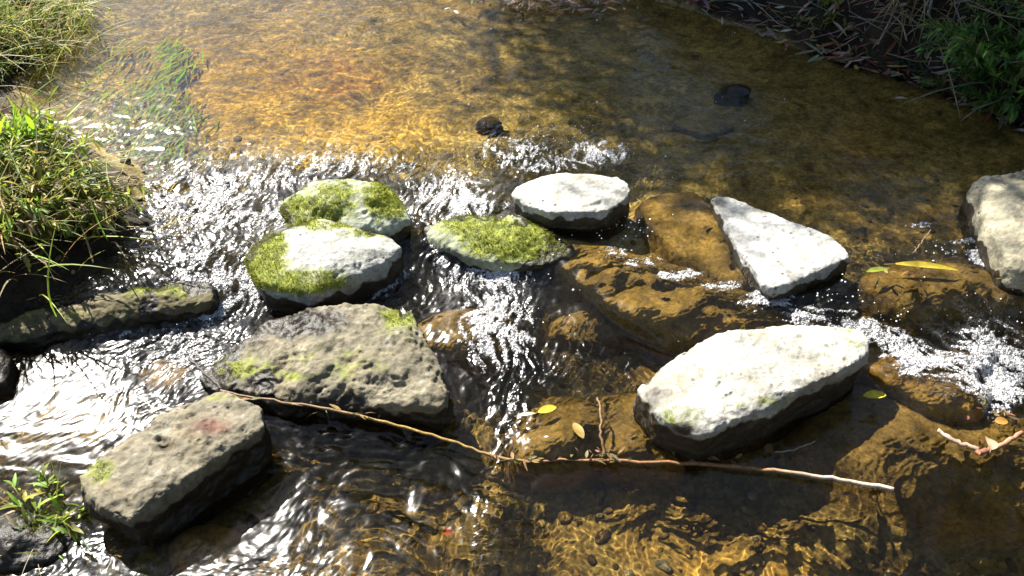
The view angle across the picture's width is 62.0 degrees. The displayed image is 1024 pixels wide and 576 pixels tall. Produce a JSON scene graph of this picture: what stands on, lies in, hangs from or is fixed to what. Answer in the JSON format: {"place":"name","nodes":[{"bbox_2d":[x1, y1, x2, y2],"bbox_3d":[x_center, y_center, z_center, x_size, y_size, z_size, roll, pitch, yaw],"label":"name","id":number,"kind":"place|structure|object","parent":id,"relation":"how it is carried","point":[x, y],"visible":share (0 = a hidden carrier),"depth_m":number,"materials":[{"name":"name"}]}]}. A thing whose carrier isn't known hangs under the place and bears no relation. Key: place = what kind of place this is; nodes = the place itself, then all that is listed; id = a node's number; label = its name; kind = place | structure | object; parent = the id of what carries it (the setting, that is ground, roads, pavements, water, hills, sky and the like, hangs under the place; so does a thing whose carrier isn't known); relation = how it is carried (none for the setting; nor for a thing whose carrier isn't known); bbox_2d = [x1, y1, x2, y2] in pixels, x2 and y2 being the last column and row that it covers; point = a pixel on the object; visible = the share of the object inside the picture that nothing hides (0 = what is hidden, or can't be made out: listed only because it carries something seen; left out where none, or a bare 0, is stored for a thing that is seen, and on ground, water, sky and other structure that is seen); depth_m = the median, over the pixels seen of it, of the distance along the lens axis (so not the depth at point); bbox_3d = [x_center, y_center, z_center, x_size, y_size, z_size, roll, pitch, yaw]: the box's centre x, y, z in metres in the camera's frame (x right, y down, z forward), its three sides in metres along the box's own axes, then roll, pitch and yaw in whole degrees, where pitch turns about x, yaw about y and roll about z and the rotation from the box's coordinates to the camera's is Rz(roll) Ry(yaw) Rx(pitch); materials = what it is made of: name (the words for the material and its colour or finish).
{"place":"outdoors","nodes":[
{"label":"outdoors","id":0,"kind":"place"},
{"bbox_2d":[11,149,149,273],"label":"gravel","id":1,"kind":"structure","parent":0,"point":[122,161],"depth_m":3.05,"materials":[{"name":"grey gravel"}]},
{"bbox_2d":[0,0,1023,575],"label":"stream water","id":2,"kind":"structure","parent":0,"point":[272,104],"depth_m":2.68,"materials":[{"name":"liquid"}]},
{"bbox_2d":[27,267,1019,470],"bbox_3d":[-0.062,0.206,2.444,2.870,0.179,0.668,0,40,0],"label":"plant debris","id":3,"kind":"object","parent":2,"relation":"on","point":[613,457],"visible":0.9,"depth_m":2.28,"materials":[{"name":"brown plant"}]},
{"bbox_2d":[596,397,605,457],"bbox_3d":[0.239,0.377,2.307,0.016,0.059,0.169,-1,40,-2],"label":"twig","id":4,"kind":"object","parent":3,"relation":"on","point":[601,431],"visible":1,"depth_m":2.29,"materials":[{"name":"brown wood"}]},
{"bbox_2d":[863,267,887,272],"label":"fallen leaf","id":5,"kind":"object","parent":3,"relation":"on","point":[874,269],"visible":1,"depth_m":2.64,"materials":[{"name":"plant"}]},
{"bbox_2d":[993,417,1007,423],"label":"fallen leaf","id":6,"kind":"object","parent":3,"relation":"on","point":[1001,420],"visible":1,"depth_m":2.29,"materials":[{"name":"orange plant"}]},
{"bbox_2d":[89,19,1021,425],"bbox_3d":[0.259,-0.530,3.301,3.925,0.223,2.793,0,40,0],"label":"spray","id":7,"kind":"object","parent":2,"relation":"on","point":[647,227],"visible":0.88,"depth_m":2.77,"materials":[{"name":"white liquid"}]},
{"bbox_2d":[220,389,893,491],"bbox_3d":[0.091,0.411,2.246,1.786,0.127,0.055,5,40,6],"label":"stick","id":8,"kind":"object","parent":2,"relation":"on","point":[835,478],"visible":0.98,"depth_m":2.25,"materials":[{"name":"brown wood"}]},
{"bbox_2d":[188,357,223,389],"bbox_3d":[-0.852,0.236,2.360,0.183,0.017,0.014,32,50,33],"label":"twig","id":9,"kind":"object","parent":8,"relation":"on","point":[203,372],"visible":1,"depth_m":2.35,"materials":[{"name":"brown wood"}]},
{"bbox_2d":[445,0,674,19],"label":"floating litter","id":10,"kind":"object","parent":2,"relation":"on","point":[574,5],"visible":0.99,"depth_m":4.34,"materials":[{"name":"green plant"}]},
{"bbox_2d":[765,444,772,453],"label":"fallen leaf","id":11,"kind":"object","parent":2,"relation":"on","point":[768,448],"visible":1,"depth_m":2.27,"materials":[{"name":"brown plant"}]},
{"bbox_2d":[775,441,815,452],"bbox_3d":[0.755,0.425,2.263,0.118,0.011,0.014,-10,41,-12],"label":"twig","id":12,"kind":"object","parent":2,"relation":"on","point":[794,449],"visible":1,"depth_m":2.26,"materials":[{"name":"brown wood"}]},
{"bbox_2d":[0,0,1023,320],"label":"stream bed","id":13,"kind":"object","parent":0,"point":[16,296],"visible":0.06,"depth_m":3.64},
{"bbox_2d":[0,349,16,393],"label":"rock","id":14,"kind":"object","parent":13,"relation":"on","point":[8,371],"visible":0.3,"depth_m":2.45,"materials":[{"name":"grey stone"}]},
{"bbox_2d":[0,509,71,572],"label":"rock","id":15,"kind":"object","parent":13,"relation":"on","point":[15,546],"visible":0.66,"depth_m":2.07,"materials":[{"name":"grey stone"}]},
{"bbox_2d":[0,450,95,575],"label":"sprig","id":16,"kind":"object","parent":15,"relation":"on","point":[71,528],"visible":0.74,"depth_m":2.15,"materials":[{"name":"green plant"}]},
{"bbox_2d":[0,119,113,320],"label":"waterside plant","id":17,"kind":"object","parent":13,"relation":"on","point":[6,235],"visible":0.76,"depth_m":2.60,"materials":[{"name":"green plant"}]},
{"bbox_2d":[0,0,116,37],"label":"grass tuft","id":18,"kind":"object","parent":13,"relation":"on","point":[17,6],"visible":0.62,"depth_m":4.13,"materials":[{"name":"green plant"}]},
{"bbox_2d":[0,85,121,201],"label":"waterside plant","id":19,"kind":"object","parent":13,"relation":"on","point":[17,121],"visible":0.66,"depth_m":2.90,"materials":[{"name":"green plant"}]},
{"bbox_2d":[0,0,134,91],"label":"grass tuft","id":20,"kind":"object","parent":13,"relation":"on","point":[16,48],"visible":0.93,"depth_m":3.78,"materials":[{"name":"green plant"}]},
{"bbox_2d":[0,78,139,178],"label":"waterside plant","id":21,"kind":"object","parent":13,"relation":"on","point":[10,113],"visible":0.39,"depth_m":3.08,"materials":[{"name":"green plant"}]},
{"bbox_2d":[0,0,142,78],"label":"grass tuft","id":22,"kind":"object","parent":13,"relation":"on","point":[31,21],"visible":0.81,"depth_m":3.93,"materials":[{"name":"green plant"}]},
{"bbox_2d":[0,133,162,270],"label":"waterside plant","id":23,"kind":"object","parent":13,"relation":"on","point":[66,231],"visible":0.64,"depth_m":2.70,"materials":[{"name":"green plant"}]},
{"bbox_2d":[0,84,211,316],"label":"waterside plant","id":24,"kind":"object","parent":13,"relation":"on","point":[4,169],"visible":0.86,"depth_m":2.73,"materials":[{"name":"green plant"}]},
{"bbox_2d":[0,280,218,349],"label":"rock","id":25,"kind":"object","parent":13,"relation":"on","point":[134,308],"visible":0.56,"depth_m":2.59,"materials":[{"name":"grey stone"}]},
{"bbox_2d":[48,145,174,224],"bbox_3d":[-1.320,-0.310,2.797,0.354,0.254,0.361,-28,47,-29],"label":"waterside plant","id":26,"kind":"object","parent":13,"relation":"on","point":[129,199],"visible":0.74,"depth_m":2.78,"materials":[{"name":"green plant"}]},
{"bbox_2d":[79,391,271,543],"bbox_3d":[-0.861,0.508,2.249,0.259,0.345,0.468,31,49,32],"label":"rock","id":27,"kind":"object","parent":13,"relation":"on","point":[170,472],"visible":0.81,"depth_m":2.13,"materials":[{"name":"grey stone"}]},
{"bbox_2d":[242,218,403,313],"bbox_3d":[-0.633,-0.028,2.846,0.460,0.393,0.407,-27,47,-28],"label":"rock","id":28,"kind":"object","parent":13,"relation":"on","point":[301,266],"visible":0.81,"depth_m":2.69,"materials":[{"name":"grey stone"}]},
{"bbox_2d":[199,303,452,429],"bbox_3d":[-0.534,0.276,2.536,0.742,0.351,0.426,0,40,0],"label":"rock","id":29,"kind":"object","parent":13,"relation":"on","point":[380,360],"visible":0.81,"depth_m":2.39,"materials":[{"name":"grey stone"}]},
{"bbox_2d":[277,178,410,242],"bbox_3d":[-0.576,-0.182,3.013,0.471,0.430,0.353,0,40,0],"label":"rock","id":30,"kind":"object","parent":13,"relation":"on","point":[377,207],"visible":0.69,"depth_m":2.85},
{"bbox_2d":[424,209,570,272],"bbox_3d":[-0.031,-0.084,2.958,0.516,0.348,0.342,24,46,26],"label":"rock","id":31,"kind":"object","parent":13,"relation":"on","point":[506,242],"visible":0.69,"depth_m":2.82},
{"bbox_2d":[511,173,629,229],"bbox_3d":[0.205,-0.194,3.047,0.416,0.392,0.253,0,40,0],"label":"rock","id":32,"kind":"object","parent":13,"relation":"on","point":[576,201],"visible":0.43,"depth_m":2.89,"materials":[{"name":"grey stone"}]},
{"bbox_2d":[632,325,868,461],"bbox_3d":[0.666,0.325,2.448,0.674,0.374,0.305,-19,44,-22],"label":"rock","id":33,"kind":"object","parent":13,"relation":"on","point":[718,393],"visible":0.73,"depth_m":2.29,"materials":[{"name":"white stone"}]},
{"bbox_2d":[710,196,848,300],"bbox_3d":[0.874,-0.046,2.888,0.349,0.376,0.515,-8,41,-9],"label":"rock","id":34,"kind":"object","parent":13,"relation":"on","point":[776,257],"visible":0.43,"depth_m":2.70,"materials":[{"name":"grey stone"}]},
{"bbox_2d":[791,0,862,34],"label":"weed","id":35,"kind":"object","parent":13,"relation":"on","point":[835,2],"visible":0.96,"depth_m":3.91,"materials":[{"name":"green plant"}]},
{"bbox_2d":[671,0,1023,131],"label":"leaf litter","id":36,"kind":"object","parent":13,"relation":"on","point":[837,56],"visible":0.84,"depth_m":3.76,"materials":[{"name":"plant"}]},
{"bbox_2d":[877,1,898,44],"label":"twig","id":37,"kind":"object","parent":36,"relation":"on","point":[882,35],"visible":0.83,"depth_m":3.74,"materials":[{"name":"brown wood"}]},
{"bbox_2d":[889,12,907,41],"bbox_3d":[1.693,-1.144,3.728,0.016,0.087,0.133,-20,44,-22],"label":"twig","id":38,"kind":"object","parent":36,"relation":"on","point":[897,19],"visible":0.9,"depth_m":3.71,"materials":[{"name":"brown wood"}]},
{"bbox_2d":[927,0,932,15],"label":"twig","id":39,"kind":"object","parent":36,"relation":"on","point":[930,3],"visible":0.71,"depth_m":3.65,"materials":[{"name":"brown wood"}]},
{"bbox_2d":[893,49,930,76],"bbox_3d":[1.726,-0.959,3.707,0.120,0.122,0.246,0,40,0],"label":"seedling","id":40,"kind":"object","parent":13,"relation":"on","point":[909,63],"visible":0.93,"depth_m":3.71,"materials":[{"name":"green plant"}]},
{"bbox_2d":[847,0,1023,71],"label":"dry grass tuft","id":41,"kind":"object","parent":13,"relation":"on","point":[925,4],"visible":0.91,"depth_m":3.50,"materials":[{"name":"brown dry grass"}]},
{"bbox_2d":[937,66,984,72],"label":"twig","id":42,"kind":"object","parent":13,"relation":"on","point":[956,67],"visible":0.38,"depth_m":3.61,"materials":[{"name":"brown wood"}]},
{"bbox_2d":[914,0,1023,103],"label":"bush","id":43,"kind":"object","parent":13,"relation":"on","point":[978,55],"visible":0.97,"depth_m":3.37,"materials":[{"name":"green plant"}]},
{"bbox_2d":[915,0,1023,123],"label":"bush","id":44,"kind":"object","parent":13,"relation":"on","point":[1009,105],"visible":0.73,"depth_m":3.45,"materials":[{"name":"green plant"}]},
{"bbox_2d":[962,170,1023,293],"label":"rock","id":45,"kind":"object","parent":13,"relation":"on","point":[993,207],"visible":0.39,"depth_m":2.74,"materials":[{"name":"grey stone"}]},
{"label":"submerged rock","id":46,"kind":"object","parent":13,"relation":"on","visible":0},
{"bbox_2d":[514,412,534,416],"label":"fallen leaf","id":47,"kind":"object","parent":46,"relation":"on","point":[525,413],"visible":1,"depth_m":2.35,"materials":[{"name":"white plant"}]},
{"bbox_2d":[535,405,556,413],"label":"fallen leaf","id":48,"kind":"object","parent":46,"relation":"on","point":[546,408],"visible":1,"depth_m":2.36,"materials":[{"name":"yellow plant"}]},
{"bbox_2d":[572,423,584,437],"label":"fallen leaf","id":49,"kind":"object","parent":46,"relation":"on","point":[578,429],"visible":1,"depth_m":2.32,"materials":[{"name":"yellow plant"}]},
{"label":"submerged rock","id":50,"kind":"object","parent":13,"relation":"on","visible":0},
{"bbox_2d":[861,390,885,397],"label":"fallen leaf","id":51,"kind":"object","parent":50,"relation":"on","point":[874,394],"visible":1,"depth_m":2.36,"materials":[{"name":"green plant"}]},
{"bbox_2d":[937,429,979,450],"bbox_3d":[1.170,0.403,2.237,0.106,0.020,0.022,24,46,26],"label":"twig","id":52,"kind":"object","parent":50,"relation":"on","point":[956,441],"visible":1,"depth_m":2.23,"materials":[{"name":"brown wood"}]},
{"bbox_2d":[986,437,998,451],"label":"fallen leaf","id":53,"kind":"object","parent":50,"relation":"on","point":[992,444],"visible":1,"depth_m":2.23,"materials":[{"name":"beige plant"}]},
{"bbox_2d":[975,431,1023,455],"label":"twig","id":54,"kind":"object","parent":50,"relation":"on","point":[1004,443],"visible":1,"depth_m":2.23,"materials":[{"name":"brown wood"}]},
{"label":"submerged rock","id":55,"kind":"object","parent":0,"visible":0},
{"bbox_2d":[884,261,956,269],"bbox_3d":[1.281,-0.069,2.664,0.226,0.017,0.025,3,40,4],"label":"fallen leaf","id":56,"kind":"object","parent":55,"relation":"on","point":[922,264],"visible":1,"depth_m":2.66,"materials":[{"name":"yellow plant"}]},
{"bbox_2d":[912,229,930,253],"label":"twig","id":57,"kind":"object","parent":55,"relation":"on","point":[921,242],"visible":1,"depth_m":2.73,"materials":[{"name":"brown wood"}]}
]}

